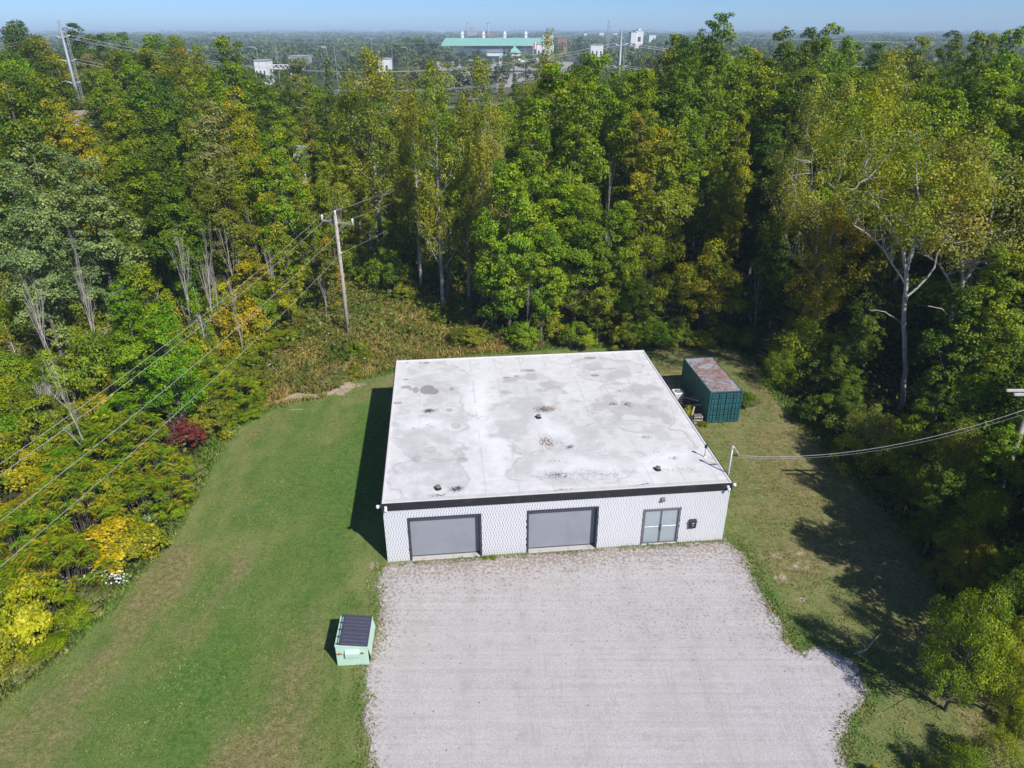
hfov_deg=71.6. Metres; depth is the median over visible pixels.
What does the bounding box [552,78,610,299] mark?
broadleaf tree
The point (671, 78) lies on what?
broadleaf tree
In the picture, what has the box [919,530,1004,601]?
bush
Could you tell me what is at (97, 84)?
broadleaf tree
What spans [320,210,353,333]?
utility pole
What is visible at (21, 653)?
vine mound
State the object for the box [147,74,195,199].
broadleaf tree
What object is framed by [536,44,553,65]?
white hall
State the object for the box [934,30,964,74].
round tree
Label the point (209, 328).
sapling
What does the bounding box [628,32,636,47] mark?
office block
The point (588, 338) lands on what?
bush
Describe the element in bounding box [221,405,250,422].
bush
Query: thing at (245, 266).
young tree
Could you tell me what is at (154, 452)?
sumac shrub
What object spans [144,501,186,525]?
bush
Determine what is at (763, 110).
broadleaf tree
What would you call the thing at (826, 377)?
round tree
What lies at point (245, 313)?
bush
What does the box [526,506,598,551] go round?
garage door
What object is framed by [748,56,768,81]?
broadleaf tree
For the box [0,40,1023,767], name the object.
ground
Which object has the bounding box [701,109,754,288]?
young tree
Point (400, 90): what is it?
power line
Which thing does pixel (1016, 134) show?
broadleaf tree
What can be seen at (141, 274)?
broadleaf tree
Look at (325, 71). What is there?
power line
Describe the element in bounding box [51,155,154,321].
round tree
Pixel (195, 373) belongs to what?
sumac shrub
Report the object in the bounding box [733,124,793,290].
broadleaf tree
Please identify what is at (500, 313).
bush
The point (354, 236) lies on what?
broadleaf tree
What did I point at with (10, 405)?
bush
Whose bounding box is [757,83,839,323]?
poplar tree
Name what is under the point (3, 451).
bush
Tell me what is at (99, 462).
vine mound
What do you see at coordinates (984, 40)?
broadleaf tree
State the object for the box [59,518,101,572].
vine mound
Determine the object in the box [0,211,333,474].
power line
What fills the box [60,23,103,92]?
broadleaf tree
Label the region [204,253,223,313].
bare tree
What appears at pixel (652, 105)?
broadleaf tree
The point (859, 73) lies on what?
broadleaf tree
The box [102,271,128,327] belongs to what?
sapling
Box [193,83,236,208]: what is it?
broadleaf tree
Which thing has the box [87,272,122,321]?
bush
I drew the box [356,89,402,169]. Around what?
broadleaf tree
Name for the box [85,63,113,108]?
round tree
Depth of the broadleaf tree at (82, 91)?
161.41 m
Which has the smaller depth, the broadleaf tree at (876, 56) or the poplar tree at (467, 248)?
the poplar tree at (467, 248)
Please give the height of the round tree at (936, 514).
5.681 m
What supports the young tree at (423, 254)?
on the ground at (204, 740)
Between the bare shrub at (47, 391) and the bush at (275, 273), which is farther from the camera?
the bush at (275, 273)
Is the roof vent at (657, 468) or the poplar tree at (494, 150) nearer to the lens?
the roof vent at (657, 468)
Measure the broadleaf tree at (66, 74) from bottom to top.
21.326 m
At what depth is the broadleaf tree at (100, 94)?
110.59 m
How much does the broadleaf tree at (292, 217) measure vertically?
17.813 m
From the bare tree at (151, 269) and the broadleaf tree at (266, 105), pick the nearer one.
the bare tree at (151, 269)
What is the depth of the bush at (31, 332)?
61.37 m
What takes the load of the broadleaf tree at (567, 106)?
on the ground at (204, 740)
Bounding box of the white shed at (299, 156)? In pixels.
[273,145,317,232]
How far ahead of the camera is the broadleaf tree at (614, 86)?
98.86 m
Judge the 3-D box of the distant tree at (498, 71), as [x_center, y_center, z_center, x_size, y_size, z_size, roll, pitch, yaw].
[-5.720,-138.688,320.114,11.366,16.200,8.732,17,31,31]
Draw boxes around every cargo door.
[708,393,726,421]
[723,392,740,420]
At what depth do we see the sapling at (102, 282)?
64.55 m
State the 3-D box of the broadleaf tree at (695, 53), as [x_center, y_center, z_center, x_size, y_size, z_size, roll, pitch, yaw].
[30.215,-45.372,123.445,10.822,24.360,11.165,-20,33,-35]
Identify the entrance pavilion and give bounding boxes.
[499,40,526,63]
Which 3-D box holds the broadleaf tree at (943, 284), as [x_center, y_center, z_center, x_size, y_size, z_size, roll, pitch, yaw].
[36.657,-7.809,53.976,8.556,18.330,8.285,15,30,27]
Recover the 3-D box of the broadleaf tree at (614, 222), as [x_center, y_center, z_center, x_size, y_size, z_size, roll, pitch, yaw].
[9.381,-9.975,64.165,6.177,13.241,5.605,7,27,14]
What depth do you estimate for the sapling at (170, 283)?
65.48 m
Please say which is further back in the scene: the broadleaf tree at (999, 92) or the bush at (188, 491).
the broadleaf tree at (999, 92)
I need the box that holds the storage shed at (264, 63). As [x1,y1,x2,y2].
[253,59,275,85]
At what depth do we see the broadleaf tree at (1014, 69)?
86.39 m
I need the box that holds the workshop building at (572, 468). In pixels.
[381,350,732,561]
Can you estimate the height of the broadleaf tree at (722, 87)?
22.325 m
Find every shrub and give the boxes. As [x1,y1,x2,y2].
[0,505,78,581]
[0,534,114,615]
[0,568,66,650]
[25,472,121,536]
[31,379,64,400]
[38,457,113,526]
[41,429,144,481]
[49,414,137,463]
[76,514,177,575]
[80,411,171,470]
[84,388,175,452]
[101,468,195,527]
[118,441,196,506]
[145,381,221,427]
[156,365,210,391]
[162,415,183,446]
[171,367,236,413]
[189,372,262,418]
[260,329,302,349]
[278,312,313,328]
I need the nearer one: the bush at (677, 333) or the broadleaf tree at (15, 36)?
the bush at (677, 333)
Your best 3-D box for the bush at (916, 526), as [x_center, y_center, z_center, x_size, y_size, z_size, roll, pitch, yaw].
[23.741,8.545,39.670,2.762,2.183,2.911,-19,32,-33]
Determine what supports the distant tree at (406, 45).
on the ground at (204, 740)
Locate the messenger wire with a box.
[740,414,1022,458]
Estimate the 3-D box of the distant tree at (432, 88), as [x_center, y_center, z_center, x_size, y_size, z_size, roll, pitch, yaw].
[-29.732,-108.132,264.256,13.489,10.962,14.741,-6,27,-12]
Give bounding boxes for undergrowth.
[0,188,1023,687]
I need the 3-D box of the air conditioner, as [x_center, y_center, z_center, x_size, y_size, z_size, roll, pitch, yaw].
[12.880,1.030,55.272,1.000,1.102,1.000,-3,27,-5]
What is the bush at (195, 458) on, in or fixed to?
on the ground at (204, 740)
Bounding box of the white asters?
[62,515,154,584]
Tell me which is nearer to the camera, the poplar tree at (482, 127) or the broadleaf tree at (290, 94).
the poplar tree at (482, 127)
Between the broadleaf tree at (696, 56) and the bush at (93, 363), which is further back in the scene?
the broadleaf tree at (696, 56)
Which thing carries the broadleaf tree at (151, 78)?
on the ground at (204, 740)
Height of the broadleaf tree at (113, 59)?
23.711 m
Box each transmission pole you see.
[55,20,84,108]
[614,30,627,75]
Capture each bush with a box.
[0,278,26,341]
[0,290,41,342]
[0,323,21,347]
[0,341,38,358]
[0,351,38,383]
[0,367,16,392]
[0,377,30,400]
[0,390,49,443]
[0,394,15,415]
[0,407,25,466]
[0,430,31,490]
[0,499,15,516]
[0,648,42,684]
[1,389,84,446]
[3,502,75,548]
[12,384,59,401]
[13,630,68,667]
[20,326,68,358]
[22,347,91,403]
[25,290,71,345]
[29,417,79,458]
[33,286,115,342]
[51,596,94,635]
[52,326,129,393]
[56,332,114,356]
[63,581,110,618]
[83,462,144,521]
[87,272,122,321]
[96,353,150,401]
[103,337,134,382]
[122,338,179,394]
[136,301,199,339]
[144,416,207,451]
[144,496,190,513]
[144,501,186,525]
[162,323,216,367]
[163,471,193,490]
[165,485,200,504]
[166,458,207,484]
[171,277,211,300]
[176,456,202,472]
[179,297,212,334]
[182,388,238,440]
[197,352,244,379]
[200,325,237,354]
[201,271,237,296]
[201,295,256,333]
[203,276,240,317]
[208,284,270,355]
[211,255,237,281]
[214,418,236,434]
[218,367,274,397]
[221,332,277,364]
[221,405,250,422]
[230,284,283,332]
[237,401,264,419]
[244,391,267,406]
[268,296,298,320]
[269,236,305,274]
[269,272,314,296]
[270,265,305,286]
[280,280,323,306]
[290,239,305,275]
[307,226,348,265]
[313,373,331,390]
[327,368,350,378]
[330,375,345,386]
[341,242,370,278]
[343,359,362,377]
[344,342,369,354]
[353,216,375,233]
[355,261,383,288]
[355,352,377,364]
[365,246,413,293]
[366,237,409,266]
[376,219,398,237]
[392,273,429,303]
[414,255,466,290]
[427,303,459,322]
[446,324,487,347]
[480,299,516,325]
[499,319,542,351]
[529,310,571,337]
[556,321,598,348]
[581,309,627,339]
[608,321,644,350]
[628,311,670,349]
[660,315,694,350]
[684,330,716,347]
[684,405,693,417]
[698,421,709,426]
[705,319,745,344]
[741,391,761,407]
[757,348,814,393]
[765,315,850,385]
[798,387,869,431]
[825,398,919,477]
[828,441,877,471]
[869,763,879,767]
[876,465,937,504]
[885,429,930,467]
[907,519,965,553]
[912,732,1007,767]
[913,747,963,767]
[948,719,1023,767]
[948,732,1023,767]
[953,640,993,688]
[984,673,1023,724]
[994,706,1023,740]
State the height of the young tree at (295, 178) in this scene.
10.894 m
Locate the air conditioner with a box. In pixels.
[672,389,684,404]
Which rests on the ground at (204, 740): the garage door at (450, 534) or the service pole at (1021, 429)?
the service pole at (1021, 429)
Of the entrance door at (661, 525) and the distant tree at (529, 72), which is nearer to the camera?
the entrance door at (661, 525)
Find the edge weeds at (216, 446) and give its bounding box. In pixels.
[0,340,1023,737]
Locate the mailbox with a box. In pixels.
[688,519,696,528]
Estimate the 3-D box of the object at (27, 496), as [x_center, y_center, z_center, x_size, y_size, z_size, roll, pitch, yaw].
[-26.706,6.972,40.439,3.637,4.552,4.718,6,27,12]
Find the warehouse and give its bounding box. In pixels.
[288,55,311,68]
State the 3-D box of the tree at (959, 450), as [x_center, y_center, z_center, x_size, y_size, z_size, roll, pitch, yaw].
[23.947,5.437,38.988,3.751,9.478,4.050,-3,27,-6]
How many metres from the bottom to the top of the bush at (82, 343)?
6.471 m
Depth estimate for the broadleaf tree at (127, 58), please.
140.50 m
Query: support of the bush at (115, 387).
on the ground at (204, 740)
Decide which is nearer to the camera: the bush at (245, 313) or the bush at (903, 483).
the bush at (903, 483)
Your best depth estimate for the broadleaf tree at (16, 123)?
72.81 m
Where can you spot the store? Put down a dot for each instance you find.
(387, 63)
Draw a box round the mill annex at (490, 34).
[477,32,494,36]
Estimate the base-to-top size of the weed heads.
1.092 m
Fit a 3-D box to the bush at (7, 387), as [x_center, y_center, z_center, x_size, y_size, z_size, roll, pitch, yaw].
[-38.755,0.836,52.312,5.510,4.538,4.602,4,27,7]
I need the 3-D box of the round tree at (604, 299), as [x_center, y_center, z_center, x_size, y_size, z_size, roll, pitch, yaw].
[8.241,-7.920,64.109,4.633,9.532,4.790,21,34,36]
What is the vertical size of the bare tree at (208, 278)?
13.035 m
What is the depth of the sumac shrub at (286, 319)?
66.77 m
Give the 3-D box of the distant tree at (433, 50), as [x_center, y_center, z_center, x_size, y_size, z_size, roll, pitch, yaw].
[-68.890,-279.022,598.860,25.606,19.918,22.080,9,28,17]
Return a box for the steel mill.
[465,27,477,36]
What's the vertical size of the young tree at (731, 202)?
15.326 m
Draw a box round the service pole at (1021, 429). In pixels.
[979,389,1023,546]
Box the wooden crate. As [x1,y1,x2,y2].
[692,414,702,423]
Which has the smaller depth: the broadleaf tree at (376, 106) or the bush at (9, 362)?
the bush at (9, 362)
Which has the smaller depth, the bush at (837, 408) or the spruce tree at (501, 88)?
the bush at (837, 408)
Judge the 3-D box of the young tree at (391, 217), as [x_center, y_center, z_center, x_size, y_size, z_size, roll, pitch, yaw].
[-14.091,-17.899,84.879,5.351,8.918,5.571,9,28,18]
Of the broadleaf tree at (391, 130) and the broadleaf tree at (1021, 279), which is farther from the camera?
the broadleaf tree at (391, 130)
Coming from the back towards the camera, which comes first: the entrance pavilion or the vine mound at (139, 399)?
the entrance pavilion
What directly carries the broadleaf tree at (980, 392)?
on the ground at (204, 740)
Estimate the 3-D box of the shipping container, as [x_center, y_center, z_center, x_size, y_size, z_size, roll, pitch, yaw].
[15.268,0.371,54.756,2.452,2.582,6.126,-3,27,-6]
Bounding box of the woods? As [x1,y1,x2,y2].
[0,28,1023,81]
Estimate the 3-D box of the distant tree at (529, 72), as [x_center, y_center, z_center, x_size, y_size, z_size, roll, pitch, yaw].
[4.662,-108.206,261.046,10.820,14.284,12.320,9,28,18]
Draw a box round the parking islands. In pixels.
[443,66,564,86]
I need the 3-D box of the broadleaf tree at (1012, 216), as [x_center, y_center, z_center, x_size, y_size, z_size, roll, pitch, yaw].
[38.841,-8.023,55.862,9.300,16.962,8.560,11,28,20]
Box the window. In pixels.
[464,46,530,47]
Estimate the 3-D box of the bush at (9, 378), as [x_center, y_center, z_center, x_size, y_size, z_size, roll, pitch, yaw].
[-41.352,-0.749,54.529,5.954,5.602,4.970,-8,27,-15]
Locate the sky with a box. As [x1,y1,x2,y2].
[0,0,1023,31]
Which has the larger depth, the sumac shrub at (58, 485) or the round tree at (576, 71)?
the round tree at (576, 71)
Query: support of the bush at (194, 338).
on the ground at (204, 740)
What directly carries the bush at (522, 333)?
on the ground at (204, 740)
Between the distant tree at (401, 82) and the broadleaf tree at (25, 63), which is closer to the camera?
the broadleaf tree at (25, 63)
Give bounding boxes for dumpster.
[334,614,374,665]
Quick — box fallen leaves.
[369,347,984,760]
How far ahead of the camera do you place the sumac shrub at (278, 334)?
62.88 m
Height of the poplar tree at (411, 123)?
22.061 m
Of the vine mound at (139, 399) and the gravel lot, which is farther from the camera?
the vine mound at (139, 399)
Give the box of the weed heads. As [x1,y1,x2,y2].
[267,290,461,377]
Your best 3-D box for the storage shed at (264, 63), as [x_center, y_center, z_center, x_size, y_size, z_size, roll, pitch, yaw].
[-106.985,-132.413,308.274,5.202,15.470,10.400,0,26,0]
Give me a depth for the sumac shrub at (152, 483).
41.05 m
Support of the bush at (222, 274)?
on the ground at (204, 740)
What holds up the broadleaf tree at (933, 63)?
on the ground at (204, 740)
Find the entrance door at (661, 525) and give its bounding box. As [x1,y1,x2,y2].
[640,507,680,544]
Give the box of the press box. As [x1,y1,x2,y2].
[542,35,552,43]
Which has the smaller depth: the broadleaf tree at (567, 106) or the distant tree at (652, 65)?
the broadleaf tree at (567, 106)
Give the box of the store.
[378,58,392,82]
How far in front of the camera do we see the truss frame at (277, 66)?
305.88 m
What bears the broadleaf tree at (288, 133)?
on the ground at (204, 740)
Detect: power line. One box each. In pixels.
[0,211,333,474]
[0,216,319,463]
[0,259,335,566]
[1,223,347,520]
[56,35,612,71]
[59,20,614,43]
[72,35,626,71]
[73,61,612,90]
[78,59,616,90]
[633,30,981,42]
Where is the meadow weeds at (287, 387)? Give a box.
[162,248,540,414]
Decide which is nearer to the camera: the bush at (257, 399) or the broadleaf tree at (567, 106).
the bush at (257, 399)
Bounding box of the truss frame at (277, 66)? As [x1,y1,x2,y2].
[269,64,291,74]
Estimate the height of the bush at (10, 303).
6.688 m
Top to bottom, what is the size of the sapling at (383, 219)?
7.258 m
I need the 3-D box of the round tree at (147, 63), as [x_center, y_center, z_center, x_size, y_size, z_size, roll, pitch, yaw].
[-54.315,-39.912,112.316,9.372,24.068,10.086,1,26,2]
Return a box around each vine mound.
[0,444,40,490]
[0,480,39,557]
[0,545,72,614]
[0,620,51,676]
[5,495,30,507]
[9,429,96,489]
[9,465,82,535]
[19,473,74,503]
[23,347,57,381]
[27,386,87,436]
[53,444,125,503]
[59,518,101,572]
[62,405,118,448]
[68,389,131,418]
[95,388,148,424]
[121,446,164,498]
[129,381,155,410]
[129,426,183,472]
[356,234,377,251]
[430,255,470,277]
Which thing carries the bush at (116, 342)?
on the ground at (204, 740)
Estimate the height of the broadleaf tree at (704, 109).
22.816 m
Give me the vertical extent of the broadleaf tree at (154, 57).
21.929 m
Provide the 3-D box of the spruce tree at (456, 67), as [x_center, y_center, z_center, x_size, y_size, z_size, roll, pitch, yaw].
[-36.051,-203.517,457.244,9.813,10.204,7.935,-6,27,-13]
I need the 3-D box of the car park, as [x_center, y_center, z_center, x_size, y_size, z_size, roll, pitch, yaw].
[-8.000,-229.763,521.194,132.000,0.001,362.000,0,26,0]
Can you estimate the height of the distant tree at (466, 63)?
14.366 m
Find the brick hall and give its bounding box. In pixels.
[557,38,566,56]
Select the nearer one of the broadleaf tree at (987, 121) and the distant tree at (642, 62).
the broadleaf tree at (987, 121)
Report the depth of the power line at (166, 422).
38.25 m
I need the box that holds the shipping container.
[680,357,742,422]
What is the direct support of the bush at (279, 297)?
on the ground at (204, 740)
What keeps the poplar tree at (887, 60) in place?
on the ground at (204, 740)
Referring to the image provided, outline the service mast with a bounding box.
[728,445,738,475]
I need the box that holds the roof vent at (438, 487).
[435,484,441,490]
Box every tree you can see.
[0,19,31,57]
[0,50,28,82]
[0,58,72,165]
[0,67,44,189]
[0,67,85,270]
[0,83,61,186]
[0,132,7,256]
[0,140,117,308]
[0,156,11,280]
[0,158,78,359]
[3,67,78,164]
[5,58,35,95]
[6,41,77,123]
[15,265,48,349]
[16,73,101,230]
[18,34,82,108]
[33,60,88,175]
[33,336,86,448]
[45,60,83,109]
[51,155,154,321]
[54,54,85,109]
[59,112,121,234]
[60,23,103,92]
[67,220,94,334]
[75,75,137,165]
[76,67,90,106]
[78,52,102,109]
[79,33,117,83]
[79,68,130,127]
[79,121,111,225]
[82,169,162,304]
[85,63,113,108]
[87,68,120,109]
[96,49,143,119]
[99,85,132,179]
[99,95,150,217]
[100,64,183,186]
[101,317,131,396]
[102,114,130,202]
[104,52,125,90]
[104,279,168,428]
[105,32,145,73]
[105,139,174,293]
[111,263,183,415]
[112,51,138,88]
[122,107,184,230]
[125,71,154,144]
[127,300,209,443]
[131,48,186,167]
[132,33,173,69]
[133,143,219,295]
[134,229,157,297]
[141,174,212,334]
[142,55,162,83]
[143,49,167,75]
[144,60,169,128]
[145,257,176,299]
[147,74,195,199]
[154,63,188,119]
[162,46,195,115]
[162,73,223,164]
[165,35,195,76]
[168,54,198,91]
[169,220,196,330]
[177,67,217,204]
[180,151,227,280]
[181,100,246,263]
[184,54,200,74]
[185,46,220,108]
[190,68,214,94]
[190,77,229,155]
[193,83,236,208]
[193,218,215,324]
[197,157,261,288]
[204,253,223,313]
[210,35,264,151]
[214,71,257,152]
[216,219,238,292]
[217,86,265,218]
[226,259,272,308]
[227,274,246,367]
[229,141,276,274]
[230,104,281,251]
[235,70,251,80]
[242,71,267,105]
[245,205,263,281]
[248,88,290,145]
[248,131,311,287]
[251,73,281,151]
[252,84,298,192]
[253,263,284,298]
[261,246,278,325]
[263,69,297,125]
[264,221,307,324]
[266,91,317,163]
[270,105,314,211]
[275,71,289,80]
[279,57,323,113]
[286,162,322,281]
[290,193,309,280]
[291,168,318,222]
[292,195,334,309]
[294,74,331,168]
[294,99,331,226]
[295,93,336,185]
[308,140,345,229]
[311,95,355,193]
[315,168,356,285]
[316,234,346,315]
[319,75,372,235]
[319,277,328,315]
[322,45,417,240]
[324,56,335,113]
[326,144,370,251]
[331,91,386,182]
[332,183,345,268]
[349,71,357,91]
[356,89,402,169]
[363,66,383,84]
[371,68,404,103]
[374,87,401,110]
[374,196,408,257]
[375,105,434,184]
[376,40,406,63]
[381,103,414,179]
[386,82,437,291]
[387,221,417,278]
[388,67,407,89]
[389,166,429,270]
[390,72,408,103]
[391,117,456,208]
[392,37,418,60]
[400,57,425,88]
[406,55,480,310]
[406,74,442,107]
[408,111,432,146]
[408,184,433,261]
[411,37,433,57]
[413,78,451,99]
[417,40,444,62]
[418,54,432,83]
[425,122,471,291]
[429,112,472,190]
[432,108,464,144]
[438,50,455,71]
[438,63,463,96]
[438,95,483,305]
[448,104,469,118]
[449,71,477,100]
[450,59,460,75]
[454,56,513,306]
[455,51,469,66]
[460,54,481,74]
[463,101,515,323]
[464,106,523,213]
[466,63,498,101]
[470,160,549,339]
[470,197,520,335]
[472,48,482,61]
[475,53,492,70]
[479,60,497,85]
[485,97,522,191]
[487,57,511,90]
[495,91,520,108]
[497,78,506,109]
[500,82,531,127]
[501,45,506,65]
[501,52,527,71]
[501,90,523,124]
[501,109,522,170]
[502,98,554,308]
[505,84,554,191]
[510,63,602,262]
[510,72,518,108]
[512,69,534,96]
[513,53,537,70]
[514,224,568,344]
[520,76,603,241]
[521,168,589,334]
[523,28,571,202]
[524,53,550,69]
[527,285,532,331]
[529,64,549,84]
[534,64,604,240]
[548,188,609,338]
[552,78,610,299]
[554,41,568,63]
[565,51,625,233]
[569,36,584,56]
[571,245,628,342]
[582,200,646,329]
[592,83,616,199]
[594,65,640,250]
[594,76,654,184]
[599,76,635,197]
[600,72,647,163]
[604,169,614,240]
[606,67,665,259]
[607,71,667,219]
[612,222,673,327]
[617,112,655,261]
[626,126,697,308]
[634,85,662,119]
[637,52,655,71]
[646,68,670,91]
[647,34,684,228]
[647,70,711,268]
[650,48,665,77]
[654,117,715,289]
[656,49,705,110]
[658,35,709,236]
[658,70,694,101]
[661,60,703,213]
[669,238,752,333]
[671,65,744,262]
[678,20,724,229]
[685,47,707,64]
[687,110,741,276]
[696,12,747,242]
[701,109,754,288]
[706,64,762,229]
[710,156,748,288]
[714,62,741,154]
[722,64,790,239]
[724,46,756,132]
[726,47,765,153]
[731,59,753,95]
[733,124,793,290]
[734,73,789,258]
[743,252,800,335]
[747,203,816,337]
[747,267,762,323]
[748,26,803,125]
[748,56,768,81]
[751,68,819,272]
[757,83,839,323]
[764,67,828,248]
[772,67,891,346]
[775,49,801,76]
[779,195,877,359]
[780,26,818,92]
[781,71,869,249]
[781,262,838,351]
[792,22,844,237]
[792,58,818,88]
[795,91,897,310]
[803,345,861,396]
[806,67,875,247]
[808,64,1004,409]
[810,153,910,343]
[818,55,844,84]
[823,62,855,93]
[826,48,857,75]
[827,36,862,104]
[828,292,888,368]
[828,365,870,414]
[831,45,942,240]
[833,182,936,332]
[834,209,945,347]
[843,51,866,68]
[845,137,955,362]
[858,85,951,219]
[861,42,886,81]
[871,80,930,203]
[881,120,1023,402]
[881,300,936,368]
[882,398,945,478]
[884,51,911,110]
[887,79,946,177]
[891,88,968,318]
[895,36,932,109]
[898,136,1023,368]
[900,69,938,101]
[907,401,990,519]
[909,282,994,435]
[909,469,973,555]
[911,61,940,75]
[916,61,941,78]
[916,581,1018,711]
[918,206,970,326]
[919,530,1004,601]
[927,160,1023,365]
[929,98,1012,321]
[930,245,1023,429]
[931,75,956,116]
[932,44,981,113]
[932,360,1023,541]
[932,487,1023,579]
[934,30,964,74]
[935,66,962,113]
[936,30,1000,124]
[937,76,994,157]
[938,170,1023,363]
[940,81,1021,175]
[942,169,1022,295]
[944,327,1023,457]
[946,68,1023,187]
[955,423,1023,534]
[959,564,1023,668]
[959,613,1023,711]
[965,25,1023,140]
[970,546,1023,616]
[971,54,996,73]
[974,247,1023,407]
[981,53,1014,72]
[985,87,1023,193]
[989,485,1017,538]
[1000,55,1023,144]
[1010,542,1023,580]
[1011,81,1023,139]
[1011,146,1023,171]
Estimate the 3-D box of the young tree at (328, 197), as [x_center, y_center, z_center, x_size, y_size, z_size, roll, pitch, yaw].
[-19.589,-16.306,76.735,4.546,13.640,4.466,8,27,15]
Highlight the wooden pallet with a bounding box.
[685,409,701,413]
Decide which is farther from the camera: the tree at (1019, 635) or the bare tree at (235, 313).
the bare tree at (235, 313)
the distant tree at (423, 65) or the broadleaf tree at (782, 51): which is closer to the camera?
the broadleaf tree at (782, 51)
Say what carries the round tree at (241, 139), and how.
on the ground at (204, 740)
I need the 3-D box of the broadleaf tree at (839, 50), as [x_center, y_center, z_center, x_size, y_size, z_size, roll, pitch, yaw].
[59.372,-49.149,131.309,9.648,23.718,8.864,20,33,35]
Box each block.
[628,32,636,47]
[647,35,655,43]
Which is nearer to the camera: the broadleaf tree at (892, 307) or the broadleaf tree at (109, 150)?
the broadleaf tree at (892, 307)
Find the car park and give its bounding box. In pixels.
[436,62,572,87]
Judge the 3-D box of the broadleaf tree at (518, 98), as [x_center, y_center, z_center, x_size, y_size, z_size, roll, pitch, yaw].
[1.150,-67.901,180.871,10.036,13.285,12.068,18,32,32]
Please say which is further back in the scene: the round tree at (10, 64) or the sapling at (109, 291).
the round tree at (10, 64)
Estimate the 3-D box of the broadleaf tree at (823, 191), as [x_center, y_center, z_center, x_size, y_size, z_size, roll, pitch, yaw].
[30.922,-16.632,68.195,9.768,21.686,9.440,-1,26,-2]
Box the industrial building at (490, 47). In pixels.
[441,31,541,60]
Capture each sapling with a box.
[0,322,32,375]
[91,257,121,314]
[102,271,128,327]
[156,258,182,318]
[183,282,228,355]
[266,178,283,235]
[304,226,324,296]
[357,222,380,260]
[364,209,387,238]
[441,190,459,248]
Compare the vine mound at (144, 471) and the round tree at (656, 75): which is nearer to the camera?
the vine mound at (144, 471)
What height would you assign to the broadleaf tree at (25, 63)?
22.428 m
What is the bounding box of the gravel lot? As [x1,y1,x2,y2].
[361,540,863,767]
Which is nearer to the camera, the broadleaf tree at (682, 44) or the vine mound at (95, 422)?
the vine mound at (95, 422)
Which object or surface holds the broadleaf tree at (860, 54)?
on the ground at (204, 740)
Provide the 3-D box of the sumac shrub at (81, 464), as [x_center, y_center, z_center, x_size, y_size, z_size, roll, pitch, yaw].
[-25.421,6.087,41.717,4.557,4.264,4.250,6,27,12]
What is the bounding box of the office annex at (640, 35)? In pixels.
[633,28,643,48]
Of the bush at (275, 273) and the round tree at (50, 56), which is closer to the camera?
the bush at (275, 273)
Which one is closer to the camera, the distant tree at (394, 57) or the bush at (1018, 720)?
the bush at (1018, 720)
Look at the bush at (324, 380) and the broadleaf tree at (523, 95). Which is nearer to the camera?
the bush at (324, 380)
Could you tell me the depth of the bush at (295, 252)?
79.88 m
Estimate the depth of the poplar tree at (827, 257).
57.13 m
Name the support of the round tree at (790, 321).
on the ground at (204, 740)
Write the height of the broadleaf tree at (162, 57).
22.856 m
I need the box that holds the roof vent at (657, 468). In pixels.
[654,465,660,471]
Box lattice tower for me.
[606,19,610,49]
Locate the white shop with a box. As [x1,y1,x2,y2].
[589,44,602,56]
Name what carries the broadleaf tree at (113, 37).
on the ground at (204, 740)
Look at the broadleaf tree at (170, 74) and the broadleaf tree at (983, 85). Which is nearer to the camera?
the broadleaf tree at (983, 85)
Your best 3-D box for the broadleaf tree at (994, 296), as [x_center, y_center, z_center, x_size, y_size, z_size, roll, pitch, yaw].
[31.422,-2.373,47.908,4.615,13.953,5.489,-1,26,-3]
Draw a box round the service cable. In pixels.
[738,410,1022,456]
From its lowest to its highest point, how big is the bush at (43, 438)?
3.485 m
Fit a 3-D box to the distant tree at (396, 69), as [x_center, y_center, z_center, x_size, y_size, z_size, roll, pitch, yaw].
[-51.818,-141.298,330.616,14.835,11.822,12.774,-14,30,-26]
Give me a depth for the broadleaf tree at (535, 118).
66.67 m
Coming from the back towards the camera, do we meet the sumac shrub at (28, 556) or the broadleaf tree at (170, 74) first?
the broadleaf tree at (170, 74)
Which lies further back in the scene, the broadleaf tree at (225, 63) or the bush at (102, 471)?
the broadleaf tree at (225, 63)
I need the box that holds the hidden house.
[66,110,106,194]
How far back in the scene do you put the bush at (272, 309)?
63.97 m
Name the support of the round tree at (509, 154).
on the ground at (204, 740)
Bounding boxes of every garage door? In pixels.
[407,513,481,560]
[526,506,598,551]
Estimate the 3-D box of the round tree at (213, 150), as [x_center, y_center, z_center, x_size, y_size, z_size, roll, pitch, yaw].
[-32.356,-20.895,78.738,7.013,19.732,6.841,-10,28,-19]
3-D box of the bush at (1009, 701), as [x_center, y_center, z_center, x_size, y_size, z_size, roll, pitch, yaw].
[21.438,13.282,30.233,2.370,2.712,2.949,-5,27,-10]
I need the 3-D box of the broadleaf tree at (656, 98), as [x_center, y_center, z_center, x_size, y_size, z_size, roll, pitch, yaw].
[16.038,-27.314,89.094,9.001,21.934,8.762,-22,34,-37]
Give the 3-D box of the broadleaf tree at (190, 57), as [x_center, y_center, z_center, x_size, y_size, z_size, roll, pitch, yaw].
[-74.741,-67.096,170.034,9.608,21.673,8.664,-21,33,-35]
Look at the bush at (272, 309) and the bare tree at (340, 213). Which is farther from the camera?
the bare tree at (340, 213)

